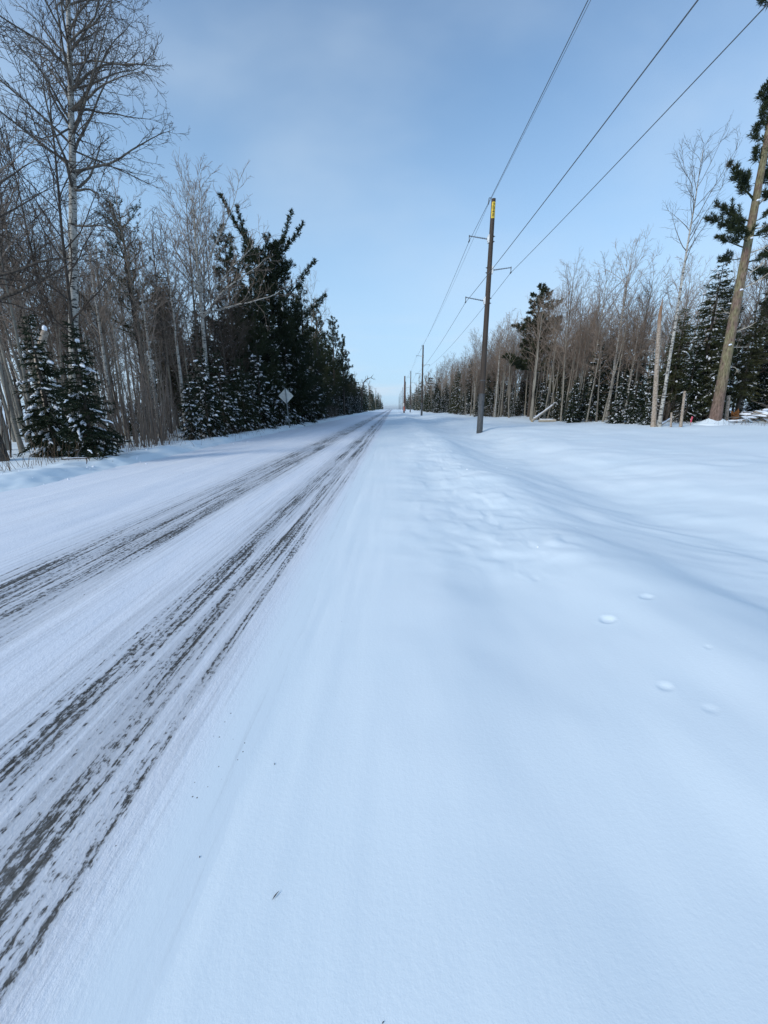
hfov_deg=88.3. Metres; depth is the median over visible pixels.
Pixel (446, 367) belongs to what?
aspen tree
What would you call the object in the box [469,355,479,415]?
aspen tree
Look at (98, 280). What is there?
aspen tree
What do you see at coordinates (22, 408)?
alder shrub
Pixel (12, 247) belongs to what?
maple tree
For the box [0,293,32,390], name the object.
aspen tree
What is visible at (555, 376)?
spruce tree
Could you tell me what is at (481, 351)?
aspen tree
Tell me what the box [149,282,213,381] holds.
birch tree
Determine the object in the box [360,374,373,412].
dead tree
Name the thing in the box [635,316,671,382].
aspen tree
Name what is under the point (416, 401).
woodland
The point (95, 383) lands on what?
alder shrub
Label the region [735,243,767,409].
aspen tree
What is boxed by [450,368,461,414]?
spruce tree
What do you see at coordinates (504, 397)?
fir tree
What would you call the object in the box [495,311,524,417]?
aspen tree
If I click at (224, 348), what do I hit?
spruce tree
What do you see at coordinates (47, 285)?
maple tree
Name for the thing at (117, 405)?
alder shrub
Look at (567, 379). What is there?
spruce tree
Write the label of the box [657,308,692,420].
spruce tree
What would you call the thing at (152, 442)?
alder shrub
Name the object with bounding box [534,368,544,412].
spruce tree
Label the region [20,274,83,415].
aspen tree
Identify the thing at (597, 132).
overhead wire
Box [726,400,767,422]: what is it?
brush heap
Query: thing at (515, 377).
aspen tree
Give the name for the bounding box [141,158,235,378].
aspen tree
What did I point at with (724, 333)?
spruce tree
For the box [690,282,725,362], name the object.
aspen tree
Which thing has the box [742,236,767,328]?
aspen tree
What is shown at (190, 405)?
fir tree
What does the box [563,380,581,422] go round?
fir tree
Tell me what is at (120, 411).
alder shrub
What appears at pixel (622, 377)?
spruce tree
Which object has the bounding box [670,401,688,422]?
alder shrub
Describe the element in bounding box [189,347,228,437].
fir tree
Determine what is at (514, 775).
snow ground
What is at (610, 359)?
spruce tree
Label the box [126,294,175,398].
aspen tree
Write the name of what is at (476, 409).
fir tree
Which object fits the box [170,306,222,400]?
maple tree
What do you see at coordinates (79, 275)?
aspen tree
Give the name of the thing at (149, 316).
birch tree
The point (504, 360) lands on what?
aspen tree
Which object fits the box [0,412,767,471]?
dry weeds
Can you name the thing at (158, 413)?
alder shrub
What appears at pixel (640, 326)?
aspen tree
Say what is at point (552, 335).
aspen tree
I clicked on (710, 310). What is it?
aspen tree
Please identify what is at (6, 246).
maple tree
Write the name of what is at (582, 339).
aspen tree
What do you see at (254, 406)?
fir tree
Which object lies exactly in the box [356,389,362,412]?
fir tree
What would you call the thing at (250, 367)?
fir tree
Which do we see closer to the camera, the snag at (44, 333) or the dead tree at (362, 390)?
the snag at (44, 333)
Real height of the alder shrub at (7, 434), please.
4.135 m
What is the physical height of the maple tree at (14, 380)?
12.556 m
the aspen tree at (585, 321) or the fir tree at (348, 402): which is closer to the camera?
the aspen tree at (585, 321)
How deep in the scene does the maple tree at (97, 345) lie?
24.91 m
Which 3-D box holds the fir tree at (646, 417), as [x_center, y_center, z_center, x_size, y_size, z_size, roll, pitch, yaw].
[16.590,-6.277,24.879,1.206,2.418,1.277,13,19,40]
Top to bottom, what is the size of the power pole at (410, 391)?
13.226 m
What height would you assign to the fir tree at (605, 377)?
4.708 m
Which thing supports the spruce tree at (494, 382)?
on the snow ground
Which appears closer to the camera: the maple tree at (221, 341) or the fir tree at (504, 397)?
the maple tree at (221, 341)
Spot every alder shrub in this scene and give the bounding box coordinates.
[0,352,17,457]
[6,365,56,444]
[26,341,102,443]
[46,313,161,446]
[46,340,113,442]
[52,356,102,447]
[76,384,112,446]
[81,322,133,440]
[83,332,119,427]
[95,351,128,439]
[95,375,111,429]
[96,352,134,448]
[102,355,136,445]
[107,330,142,429]
[112,317,172,447]
[118,341,144,407]
[121,333,169,443]
[124,316,168,441]
[126,386,155,439]
[131,367,160,438]
[133,362,176,440]
[139,382,175,437]
[145,359,171,439]
[152,361,177,440]
[156,376,184,435]
[162,375,179,437]
[172,388,193,425]
[178,361,204,434]
[657,395,678,421]
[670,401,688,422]
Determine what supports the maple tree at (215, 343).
on the snow ground
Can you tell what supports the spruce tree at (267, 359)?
on the snow ground
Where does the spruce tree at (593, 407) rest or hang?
on the snow ground
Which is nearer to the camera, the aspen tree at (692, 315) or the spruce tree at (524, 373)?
the aspen tree at (692, 315)
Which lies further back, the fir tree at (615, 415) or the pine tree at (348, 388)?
the pine tree at (348, 388)
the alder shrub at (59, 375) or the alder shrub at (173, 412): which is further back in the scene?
the alder shrub at (173, 412)
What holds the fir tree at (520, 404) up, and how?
on the snow ground
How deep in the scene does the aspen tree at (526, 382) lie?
47.76 m
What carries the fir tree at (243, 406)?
on the snow ground
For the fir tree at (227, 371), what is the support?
on the snow ground
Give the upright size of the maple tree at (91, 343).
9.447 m
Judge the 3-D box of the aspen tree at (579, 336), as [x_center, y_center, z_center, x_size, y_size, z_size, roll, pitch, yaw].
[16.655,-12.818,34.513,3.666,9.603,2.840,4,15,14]
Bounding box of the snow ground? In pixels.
[0,409,767,1023]
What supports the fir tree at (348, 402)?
on the snow ground
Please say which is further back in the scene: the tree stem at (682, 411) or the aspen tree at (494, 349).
the aspen tree at (494, 349)
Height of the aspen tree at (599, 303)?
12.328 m
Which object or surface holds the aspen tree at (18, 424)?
on the snow ground
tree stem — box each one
[670,412,672,426]
[679,391,685,426]
[724,395,730,420]
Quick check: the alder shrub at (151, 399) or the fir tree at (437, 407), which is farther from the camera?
the fir tree at (437, 407)
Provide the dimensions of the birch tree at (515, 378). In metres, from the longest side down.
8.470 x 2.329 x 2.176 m
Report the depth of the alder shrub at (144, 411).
14.55 m
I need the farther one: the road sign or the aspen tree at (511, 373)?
the aspen tree at (511, 373)
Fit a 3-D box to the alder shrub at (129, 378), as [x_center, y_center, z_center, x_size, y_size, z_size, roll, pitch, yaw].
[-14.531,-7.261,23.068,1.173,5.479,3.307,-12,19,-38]
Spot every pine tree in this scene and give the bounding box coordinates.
[81,185,179,377]
[206,223,258,374]
[216,191,334,415]
[233,238,285,417]
[279,307,301,401]
[293,286,322,387]
[306,298,334,417]
[318,331,329,382]
[322,315,345,416]
[335,334,354,414]
[340,366,352,407]
[350,379,355,395]
[353,380,360,403]
[501,282,563,416]
[703,0,767,420]
[748,299,767,375]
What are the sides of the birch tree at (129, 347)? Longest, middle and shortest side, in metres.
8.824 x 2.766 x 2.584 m
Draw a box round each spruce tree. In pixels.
[148,270,187,423]
[150,300,185,419]
[162,353,187,425]
[176,329,194,398]
[181,337,203,421]
[190,301,217,387]
[211,307,240,392]
[225,270,253,373]
[251,284,286,396]
[259,318,292,423]
[268,284,306,415]
[278,330,301,412]
[289,291,318,406]
[291,310,314,418]
[301,324,323,416]
[320,341,339,416]
[442,383,448,411]
[443,392,448,412]
[448,375,460,413]
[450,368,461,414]
[463,358,477,410]
[484,374,491,410]
[491,361,502,398]
[517,378,524,408]
[518,367,530,405]
[526,369,539,406]
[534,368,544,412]
[546,353,562,413]
[556,348,581,416]
[579,340,606,420]
[591,350,609,400]
[592,350,621,420]
[603,335,618,393]
[612,354,629,407]
[629,354,646,410]
[633,361,645,410]
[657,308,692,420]
[657,340,682,420]
[665,259,740,420]
[668,335,708,422]
[688,305,741,418]
[698,355,729,418]
[705,284,745,418]
[722,341,739,417]
[724,305,767,418]
[731,285,767,419]
[739,346,767,421]
[747,342,767,409]
[755,379,767,420]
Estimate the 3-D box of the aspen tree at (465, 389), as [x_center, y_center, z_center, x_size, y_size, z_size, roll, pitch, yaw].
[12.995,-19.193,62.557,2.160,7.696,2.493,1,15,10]
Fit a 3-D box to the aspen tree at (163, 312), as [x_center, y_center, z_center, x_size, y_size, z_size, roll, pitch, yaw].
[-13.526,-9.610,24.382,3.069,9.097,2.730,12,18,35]
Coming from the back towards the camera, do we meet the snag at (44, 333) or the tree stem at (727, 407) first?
the tree stem at (727, 407)
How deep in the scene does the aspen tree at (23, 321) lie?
20.39 m
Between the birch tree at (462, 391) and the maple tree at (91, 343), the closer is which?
the maple tree at (91, 343)
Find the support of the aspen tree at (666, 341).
on the snow ground
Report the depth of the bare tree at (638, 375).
29.34 m
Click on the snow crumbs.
(198, 447)
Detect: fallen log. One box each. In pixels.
[531,397,563,421]
[538,419,555,421]
[662,414,678,424]
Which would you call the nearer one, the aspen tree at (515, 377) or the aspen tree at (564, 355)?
the aspen tree at (564, 355)
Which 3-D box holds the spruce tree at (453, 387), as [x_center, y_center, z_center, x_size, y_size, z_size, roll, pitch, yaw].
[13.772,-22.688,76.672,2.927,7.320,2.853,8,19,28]
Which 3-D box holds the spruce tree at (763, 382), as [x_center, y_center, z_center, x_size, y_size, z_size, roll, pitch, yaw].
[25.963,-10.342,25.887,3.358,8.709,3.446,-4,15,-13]
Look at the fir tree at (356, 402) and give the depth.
100.59 m
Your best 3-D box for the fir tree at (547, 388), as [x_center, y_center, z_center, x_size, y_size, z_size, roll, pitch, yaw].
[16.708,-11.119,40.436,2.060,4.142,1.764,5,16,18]
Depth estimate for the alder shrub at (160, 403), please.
17.73 m
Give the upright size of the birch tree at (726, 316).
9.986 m
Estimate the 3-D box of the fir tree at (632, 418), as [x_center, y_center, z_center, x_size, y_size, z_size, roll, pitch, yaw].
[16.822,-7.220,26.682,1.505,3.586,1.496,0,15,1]
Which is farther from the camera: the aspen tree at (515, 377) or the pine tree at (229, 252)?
the aspen tree at (515, 377)
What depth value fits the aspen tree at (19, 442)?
12.73 m
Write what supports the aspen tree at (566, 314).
on the snow ground
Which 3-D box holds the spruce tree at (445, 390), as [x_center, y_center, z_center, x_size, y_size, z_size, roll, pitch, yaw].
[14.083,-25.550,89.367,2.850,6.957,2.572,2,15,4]
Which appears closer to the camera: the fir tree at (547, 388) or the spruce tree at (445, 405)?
the fir tree at (547, 388)
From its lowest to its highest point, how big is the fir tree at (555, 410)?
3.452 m
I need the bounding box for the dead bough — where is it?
[731,409,739,419]
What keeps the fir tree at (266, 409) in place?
on the snow ground
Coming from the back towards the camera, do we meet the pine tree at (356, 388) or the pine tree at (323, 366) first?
the pine tree at (356, 388)
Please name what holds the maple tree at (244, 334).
on the snow ground
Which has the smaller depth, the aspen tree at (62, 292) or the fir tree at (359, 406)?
the aspen tree at (62, 292)
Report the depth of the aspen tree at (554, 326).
36.85 m
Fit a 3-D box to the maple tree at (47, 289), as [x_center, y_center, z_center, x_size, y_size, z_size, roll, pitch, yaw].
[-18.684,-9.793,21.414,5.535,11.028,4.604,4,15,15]
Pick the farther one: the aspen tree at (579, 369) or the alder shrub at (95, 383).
the aspen tree at (579, 369)
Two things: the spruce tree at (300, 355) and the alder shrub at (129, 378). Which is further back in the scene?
the spruce tree at (300, 355)
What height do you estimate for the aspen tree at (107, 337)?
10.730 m
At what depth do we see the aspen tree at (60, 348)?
17.26 m
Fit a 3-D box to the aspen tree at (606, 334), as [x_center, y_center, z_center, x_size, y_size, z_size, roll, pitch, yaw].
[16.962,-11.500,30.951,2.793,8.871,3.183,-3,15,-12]
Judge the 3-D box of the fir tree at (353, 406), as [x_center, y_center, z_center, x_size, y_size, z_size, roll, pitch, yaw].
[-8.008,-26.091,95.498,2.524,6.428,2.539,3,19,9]
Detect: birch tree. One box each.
[0,0,188,412]
[0,194,54,417]
[56,219,151,428]
[66,274,114,405]
[101,236,172,432]
[114,281,150,359]
[115,309,143,395]
[122,209,198,429]
[126,277,181,367]
[128,147,299,399]
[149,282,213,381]
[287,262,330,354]
[459,379,464,408]
[462,329,487,411]
[480,319,523,416]
[497,329,524,406]
[507,333,529,402]
[510,354,522,405]
[518,337,534,399]
[548,300,583,384]
[552,336,570,397]
[580,305,608,388]
[589,223,661,419]
[618,296,667,420]
[656,110,745,426]
[698,262,750,419]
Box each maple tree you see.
[0,0,141,441]
[0,24,116,461]
[0,95,101,402]
[0,165,63,436]
[0,172,87,408]
[0,173,67,364]
[0,192,65,428]
[0,205,39,438]
[0,221,116,366]
[0,249,37,381]
[3,218,97,392]
[23,232,82,359]
[29,280,129,422]
[30,276,107,367]
[54,247,125,391]
[63,311,124,392]
[78,214,200,433]
[81,301,125,406]
[84,307,139,402]
[84,311,138,388]
[86,205,201,433]
[114,339,160,406]
[131,310,192,412]
[135,224,211,400]
[137,265,196,420]
[137,281,213,428]
[150,185,250,402]
[169,263,249,399]
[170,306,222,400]
[196,269,254,390]
[205,326,247,386]
[208,287,254,381]
[456,356,473,412]
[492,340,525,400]
[513,331,528,396]
[602,284,650,395]
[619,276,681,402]
[644,322,684,378]
[729,307,760,419]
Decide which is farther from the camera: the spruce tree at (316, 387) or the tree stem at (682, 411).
the spruce tree at (316, 387)
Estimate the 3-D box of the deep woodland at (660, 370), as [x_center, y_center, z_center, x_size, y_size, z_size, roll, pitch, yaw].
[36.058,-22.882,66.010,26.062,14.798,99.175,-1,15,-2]
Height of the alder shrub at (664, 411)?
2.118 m
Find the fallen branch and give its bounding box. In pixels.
[61,441,88,463]
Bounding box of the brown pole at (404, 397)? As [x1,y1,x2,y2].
[403,376,404,412]
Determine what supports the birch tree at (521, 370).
on the snow ground
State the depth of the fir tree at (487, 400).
54.67 m
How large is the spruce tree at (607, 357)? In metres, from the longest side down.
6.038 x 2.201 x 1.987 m
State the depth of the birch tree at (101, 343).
17.61 m
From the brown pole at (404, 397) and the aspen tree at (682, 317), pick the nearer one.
the aspen tree at (682, 317)
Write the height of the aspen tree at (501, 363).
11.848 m
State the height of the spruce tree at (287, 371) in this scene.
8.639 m
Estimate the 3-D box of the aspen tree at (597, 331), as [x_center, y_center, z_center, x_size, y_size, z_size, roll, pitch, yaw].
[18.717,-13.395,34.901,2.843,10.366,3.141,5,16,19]
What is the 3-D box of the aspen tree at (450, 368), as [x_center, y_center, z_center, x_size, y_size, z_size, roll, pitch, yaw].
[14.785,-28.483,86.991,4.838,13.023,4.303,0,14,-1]
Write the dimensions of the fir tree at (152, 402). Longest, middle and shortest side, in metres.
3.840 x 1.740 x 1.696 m
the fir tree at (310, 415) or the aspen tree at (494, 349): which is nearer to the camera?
the fir tree at (310, 415)
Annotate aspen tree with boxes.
[0,110,57,412]
[0,115,63,431]
[0,120,58,449]
[0,127,31,452]
[0,181,59,447]
[0,218,36,442]
[0,243,67,383]
[0,256,59,445]
[0,282,20,441]
[0,289,46,444]
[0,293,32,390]
[1,186,99,383]
[1,244,21,428]
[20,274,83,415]
[20,294,82,437]
[21,181,117,426]
[39,265,92,377]
[42,238,107,406]
[56,212,131,394]
[58,236,128,436]
[78,235,143,430]
[78,260,138,437]
[78,294,120,430]
[82,268,127,425]
[83,150,168,409]
[83,315,125,426]
[87,242,135,416]
[102,265,137,410]
[121,287,172,381]
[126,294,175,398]
[132,317,178,422]
[133,277,180,429]
[140,314,189,396]
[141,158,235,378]
[148,319,187,425]
[164,305,202,420]
[165,204,233,397]
[166,282,210,407]
[436,363,444,391]
[439,355,452,393]
[442,354,458,395]
[443,369,454,412]
[448,358,460,399]
[451,363,466,413]
[460,334,481,374]
[461,369,471,414]
[468,340,492,407]
[468,343,481,415]
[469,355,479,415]
[470,333,494,374]
[486,336,497,385]
[487,325,511,416]
[488,338,509,415]
[489,325,509,411]
[489,330,508,387]
[490,308,517,416]
[492,355,503,406]
[494,326,515,416]
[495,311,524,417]
[496,367,508,412]
[501,321,526,399]
[501,337,521,416]
[501,345,522,405]
[512,349,520,410]
[513,332,521,404]
[515,287,558,419]
[516,331,532,415]
[521,311,552,417]
[528,298,565,387]
[532,283,580,417]
[533,283,575,417]
[533,333,555,400]
[533,335,545,415]
[534,295,566,401]
[535,355,551,414]
[538,321,580,418]
[540,245,593,417]
[541,324,574,418]
[546,270,582,416]
[546,337,575,414]
[551,317,583,420]
[553,309,601,392]
[555,305,600,418]
[558,351,585,407]
[560,327,589,393]
[561,279,605,370]
[561,309,591,406]
[564,305,600,395]
[567,335,590,384]
[569,285,605,399]
[570,322,601,417]
[571,315,594,367]
[572,268,620,381]
[575,291,614,417]
[577,326,611,397]
[580,303,618,421]
[580,309,622,421]
[583,298,613,398]
[584,250,638,419]
[585,326,619,380]
[587,316,628,368]
[596,319,637,421]
[600,288,628,354]
[603,282,656,406]
[605,307,640,394]
[607,297,642,414]
[607,326,629,394]
[613,322,649,419]
[616,300,657,384]
[616,323,648,406]
[617,250,674,406]
[621,297,654,368]
[622,291,656,397]
[626,311,664,387]
[628,328,673,405]
[633,324,670,378]
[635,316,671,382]
[637,296,661,380]
[640,293,674,383]
[648,287,703,366]
[649,297,687,370]
[651,254,711,345]
[663,253,727,361]
[663,300,697,353]
[677,272,718,382]
[690,276,728,358]
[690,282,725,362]
[693,299,741,342]
[699,252,767,328]
[716,282,754,355]
[723,306,759,418]
[732,303,767,419]
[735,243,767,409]
[735,291,762,356]
[739,233,767,413]
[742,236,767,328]
[745,283,767,421]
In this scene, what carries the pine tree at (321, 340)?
on the snow ground
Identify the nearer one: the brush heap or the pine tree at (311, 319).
the brush heap
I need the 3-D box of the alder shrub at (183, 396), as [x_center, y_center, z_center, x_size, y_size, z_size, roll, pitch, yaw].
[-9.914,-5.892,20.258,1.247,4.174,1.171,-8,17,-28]
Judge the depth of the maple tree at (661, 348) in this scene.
33.23 m
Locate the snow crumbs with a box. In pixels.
[1,424,538,547]
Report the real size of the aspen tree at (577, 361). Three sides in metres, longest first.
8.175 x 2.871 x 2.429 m
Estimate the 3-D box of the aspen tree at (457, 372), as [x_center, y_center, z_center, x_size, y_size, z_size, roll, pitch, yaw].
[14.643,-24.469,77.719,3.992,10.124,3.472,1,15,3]
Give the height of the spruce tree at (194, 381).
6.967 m
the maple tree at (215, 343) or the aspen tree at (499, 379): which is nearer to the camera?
the maple tree at (215, 343)
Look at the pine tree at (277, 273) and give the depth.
32.25 m
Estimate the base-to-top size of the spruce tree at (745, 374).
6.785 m
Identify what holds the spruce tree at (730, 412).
on the snow ground
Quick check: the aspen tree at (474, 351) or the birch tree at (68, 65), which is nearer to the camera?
the birch tree at (68, 65)
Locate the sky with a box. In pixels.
[0,0,767,408]
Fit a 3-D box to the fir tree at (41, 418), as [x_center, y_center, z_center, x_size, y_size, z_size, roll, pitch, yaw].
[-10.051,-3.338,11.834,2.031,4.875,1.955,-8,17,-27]
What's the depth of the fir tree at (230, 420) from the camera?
20.78 m
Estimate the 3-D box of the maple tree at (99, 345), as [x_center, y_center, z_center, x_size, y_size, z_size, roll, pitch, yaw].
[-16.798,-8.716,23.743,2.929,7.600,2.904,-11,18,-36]
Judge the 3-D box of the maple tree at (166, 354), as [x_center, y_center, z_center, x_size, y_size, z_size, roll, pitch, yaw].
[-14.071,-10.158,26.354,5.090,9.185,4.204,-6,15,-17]
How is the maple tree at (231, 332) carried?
on the snow ground
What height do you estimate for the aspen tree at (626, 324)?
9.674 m
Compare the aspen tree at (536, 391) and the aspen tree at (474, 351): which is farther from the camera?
the aspen tree at (474, 351)
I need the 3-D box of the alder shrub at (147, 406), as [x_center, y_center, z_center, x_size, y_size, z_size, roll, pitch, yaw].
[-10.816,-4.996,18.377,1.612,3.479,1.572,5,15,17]
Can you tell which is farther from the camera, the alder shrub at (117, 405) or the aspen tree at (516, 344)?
the aspen tree at (516, 344)
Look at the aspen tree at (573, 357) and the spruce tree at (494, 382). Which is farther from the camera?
the spruce tree at (494, 382)
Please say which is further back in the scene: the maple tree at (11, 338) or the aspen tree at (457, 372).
the aspen tree at (457, 372)
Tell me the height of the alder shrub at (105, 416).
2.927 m
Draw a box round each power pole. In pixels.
[407,371,412,411]
[416,345,428,415]
[465,197,511,432]
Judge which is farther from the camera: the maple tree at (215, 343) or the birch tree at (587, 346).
the birch tree at (587, 346)
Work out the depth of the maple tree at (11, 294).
9.45 m
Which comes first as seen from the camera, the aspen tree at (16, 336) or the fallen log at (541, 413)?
the aspen tree at (16, 336)
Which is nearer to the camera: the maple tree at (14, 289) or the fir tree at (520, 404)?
the maple tree at (14, 289)
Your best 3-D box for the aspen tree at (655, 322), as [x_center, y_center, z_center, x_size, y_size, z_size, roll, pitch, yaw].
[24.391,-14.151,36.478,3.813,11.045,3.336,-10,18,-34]
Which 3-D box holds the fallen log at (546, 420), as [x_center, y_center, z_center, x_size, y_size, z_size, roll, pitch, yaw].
[14.869,-8.367,36.048,1.485,0.361,0.527,4,15,15]
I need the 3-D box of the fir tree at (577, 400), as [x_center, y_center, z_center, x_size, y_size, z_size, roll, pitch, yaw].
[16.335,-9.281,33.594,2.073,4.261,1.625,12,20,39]
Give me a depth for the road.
2.36 m
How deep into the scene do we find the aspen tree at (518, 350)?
53.93 m
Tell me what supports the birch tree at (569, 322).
on the snow ground
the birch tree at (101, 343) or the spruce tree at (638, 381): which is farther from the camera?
the spruce tree at (638, 381)
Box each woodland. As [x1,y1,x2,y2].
[5,310,185,421]
[348,372,383,411]
[402,367,443,411]
[499,318,759,419]
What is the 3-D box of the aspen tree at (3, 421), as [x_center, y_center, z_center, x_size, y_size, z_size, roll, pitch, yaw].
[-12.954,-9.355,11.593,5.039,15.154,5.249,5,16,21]
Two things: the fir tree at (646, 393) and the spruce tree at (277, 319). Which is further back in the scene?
the spruce tree at (277, 319)
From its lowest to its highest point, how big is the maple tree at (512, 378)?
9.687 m
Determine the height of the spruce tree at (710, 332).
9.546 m
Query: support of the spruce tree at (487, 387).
on the snow ground
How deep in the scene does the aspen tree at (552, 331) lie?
40.91 m
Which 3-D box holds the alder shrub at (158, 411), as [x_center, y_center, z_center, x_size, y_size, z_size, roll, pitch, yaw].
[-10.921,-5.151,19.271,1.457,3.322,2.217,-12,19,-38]
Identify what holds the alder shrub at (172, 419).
on the snow ground
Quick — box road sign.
[279,388,292,427]
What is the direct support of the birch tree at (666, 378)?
on the snow ground
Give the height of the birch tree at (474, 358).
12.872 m
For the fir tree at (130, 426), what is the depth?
20.88 m
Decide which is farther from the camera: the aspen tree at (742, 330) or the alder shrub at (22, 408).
the aspen tree at (742, 330)
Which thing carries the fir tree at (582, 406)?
on the snow ground
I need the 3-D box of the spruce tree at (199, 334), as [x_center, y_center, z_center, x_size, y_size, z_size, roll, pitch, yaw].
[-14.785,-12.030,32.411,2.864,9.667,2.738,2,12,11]
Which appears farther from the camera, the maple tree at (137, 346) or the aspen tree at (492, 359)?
the aspen tree at (492, 359)
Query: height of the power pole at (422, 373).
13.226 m
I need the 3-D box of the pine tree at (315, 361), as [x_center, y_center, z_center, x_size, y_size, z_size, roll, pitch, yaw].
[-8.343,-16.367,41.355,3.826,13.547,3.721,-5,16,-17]
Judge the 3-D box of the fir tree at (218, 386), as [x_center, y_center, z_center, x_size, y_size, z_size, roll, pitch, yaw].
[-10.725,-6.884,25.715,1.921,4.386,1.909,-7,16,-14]
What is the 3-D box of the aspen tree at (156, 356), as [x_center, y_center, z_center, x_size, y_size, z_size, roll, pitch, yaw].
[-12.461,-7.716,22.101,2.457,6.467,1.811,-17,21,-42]
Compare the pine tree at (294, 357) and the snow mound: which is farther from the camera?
the pine tree at (294, 357)
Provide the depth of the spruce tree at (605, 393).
31.82 m
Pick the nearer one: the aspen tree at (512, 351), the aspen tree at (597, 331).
the aspen tree at (597, 331)
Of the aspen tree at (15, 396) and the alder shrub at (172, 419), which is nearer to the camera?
the aspen tree at (15, 396)
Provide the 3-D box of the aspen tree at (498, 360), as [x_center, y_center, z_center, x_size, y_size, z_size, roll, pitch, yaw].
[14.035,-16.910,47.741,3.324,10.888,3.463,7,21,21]
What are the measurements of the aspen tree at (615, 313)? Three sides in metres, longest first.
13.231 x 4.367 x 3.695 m
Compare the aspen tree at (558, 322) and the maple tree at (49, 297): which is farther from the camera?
the aspen tree at (558, 322)
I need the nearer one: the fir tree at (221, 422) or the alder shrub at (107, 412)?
the alder shrub at (107, 412)
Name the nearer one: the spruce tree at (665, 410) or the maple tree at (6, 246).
the maple tree at (6, 246)
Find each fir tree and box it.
[12,311,79,457]
[48,321,133,460]
[122,395,139,435]
[139,376,165,428]
[176,374,209,439]
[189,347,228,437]
[198,375,228,435]
[211,351,245,433]
[211,372,225,417]
[221,375,247,432]
[226,354,237,390]
[228,359,247,427]
[230,358,261,431]
[244,343,272,414]
[244,375,266,429]
[245,348,278,428]
[263,354,296,425]
[279,341,308,425]
[297,350,319,422]
[311,356,330,419]
[336,386,343,415]
[345,389,351,414]
[349,393,355,413]
[353,394,358,412]
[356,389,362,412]
[430,396,433,411]
[433,389,443,412]
[438,396,443,412]
[459,396,464,414]
[472,395,478,416]
[484,389,493,415]
[486,391,493,416]
[501,387,505,412]
[502,396,509,416]
[505,395,515,416]
[510,389,518,415]
[515,395,522,415]
[515,396,519,415]
[521,396,527,415]
[534,379,547,419]
[537,383,551,417]
[549,387,563,420]
[561,377,583,421]
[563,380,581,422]
[578,381,588,419]
[595,369,611,419]
[605,368,631,423]
[618,377,643,423]
[621,365,637,414]
[628,353,661,422]
[638,393,652,424]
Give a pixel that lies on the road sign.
(285, 395)
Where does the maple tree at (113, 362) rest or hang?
on the snow ground
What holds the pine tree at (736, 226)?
on the snow ground
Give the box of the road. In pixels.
[0,409,392,1023]
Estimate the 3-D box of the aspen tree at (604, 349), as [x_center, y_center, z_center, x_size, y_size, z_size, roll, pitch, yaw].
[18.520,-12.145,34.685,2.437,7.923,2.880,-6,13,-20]
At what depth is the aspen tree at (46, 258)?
18.11 m
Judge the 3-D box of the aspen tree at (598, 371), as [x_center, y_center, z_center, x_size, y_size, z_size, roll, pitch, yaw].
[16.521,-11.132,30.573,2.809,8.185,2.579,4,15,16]
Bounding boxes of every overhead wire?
[403,3,767,396]
[406,0,698,388]
[409,0,590,373]
[418,0,587,353]
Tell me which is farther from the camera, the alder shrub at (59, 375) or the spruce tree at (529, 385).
the spruce tree at (529, 385)
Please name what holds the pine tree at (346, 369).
on the snow ground
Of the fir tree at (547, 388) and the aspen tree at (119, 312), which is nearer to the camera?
the aspen tree at (119, 312)
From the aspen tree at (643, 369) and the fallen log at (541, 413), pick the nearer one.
the aspen tree at (643, 369)
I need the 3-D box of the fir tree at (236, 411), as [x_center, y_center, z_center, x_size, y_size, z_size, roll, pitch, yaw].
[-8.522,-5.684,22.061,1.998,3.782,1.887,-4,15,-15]
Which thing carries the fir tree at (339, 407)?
on the snow ground
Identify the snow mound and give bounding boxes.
[692,418,731,425]
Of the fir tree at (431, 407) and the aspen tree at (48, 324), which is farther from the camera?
the fir tree at (431, 407)
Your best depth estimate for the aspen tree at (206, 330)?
27.14 m
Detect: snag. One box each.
[34,325,55,447]
[645,298,671,426]
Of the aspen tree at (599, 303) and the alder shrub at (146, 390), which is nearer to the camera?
the alder shrub at (146, 390)
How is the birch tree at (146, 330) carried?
on the snow ground
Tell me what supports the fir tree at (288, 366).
on the snow ground
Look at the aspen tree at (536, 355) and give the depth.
38.67 m
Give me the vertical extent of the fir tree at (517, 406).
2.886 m
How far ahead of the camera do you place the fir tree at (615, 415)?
27.89 m
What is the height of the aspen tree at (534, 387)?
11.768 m
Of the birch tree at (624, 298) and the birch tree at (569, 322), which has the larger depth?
the birch tree at (569, 322)
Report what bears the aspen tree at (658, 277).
on the snow ground
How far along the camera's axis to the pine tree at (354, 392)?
105.84 m
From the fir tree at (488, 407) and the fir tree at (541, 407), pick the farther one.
the fir tree at (488, 407)
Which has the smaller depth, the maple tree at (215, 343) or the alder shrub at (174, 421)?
the alder shrub at (174, 421)
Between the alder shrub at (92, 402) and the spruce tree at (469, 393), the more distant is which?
the spruce tree at (469, 393)
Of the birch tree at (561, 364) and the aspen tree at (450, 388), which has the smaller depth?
the birch tree at (561, 364)
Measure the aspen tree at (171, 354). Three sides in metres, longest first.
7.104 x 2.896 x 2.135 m
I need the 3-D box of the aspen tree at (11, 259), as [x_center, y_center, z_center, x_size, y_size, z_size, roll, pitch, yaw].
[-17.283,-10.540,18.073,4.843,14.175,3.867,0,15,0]
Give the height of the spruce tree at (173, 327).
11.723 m
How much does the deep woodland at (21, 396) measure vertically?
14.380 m
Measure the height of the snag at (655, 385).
6.933 m
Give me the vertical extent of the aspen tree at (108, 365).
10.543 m
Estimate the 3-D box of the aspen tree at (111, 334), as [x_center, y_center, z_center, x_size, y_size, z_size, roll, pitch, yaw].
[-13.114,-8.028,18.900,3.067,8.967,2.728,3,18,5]
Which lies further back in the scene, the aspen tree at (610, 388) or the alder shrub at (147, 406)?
the aspen tree at (610, 388)
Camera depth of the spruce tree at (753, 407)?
25.59 m
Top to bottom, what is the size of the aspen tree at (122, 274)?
14.834 m

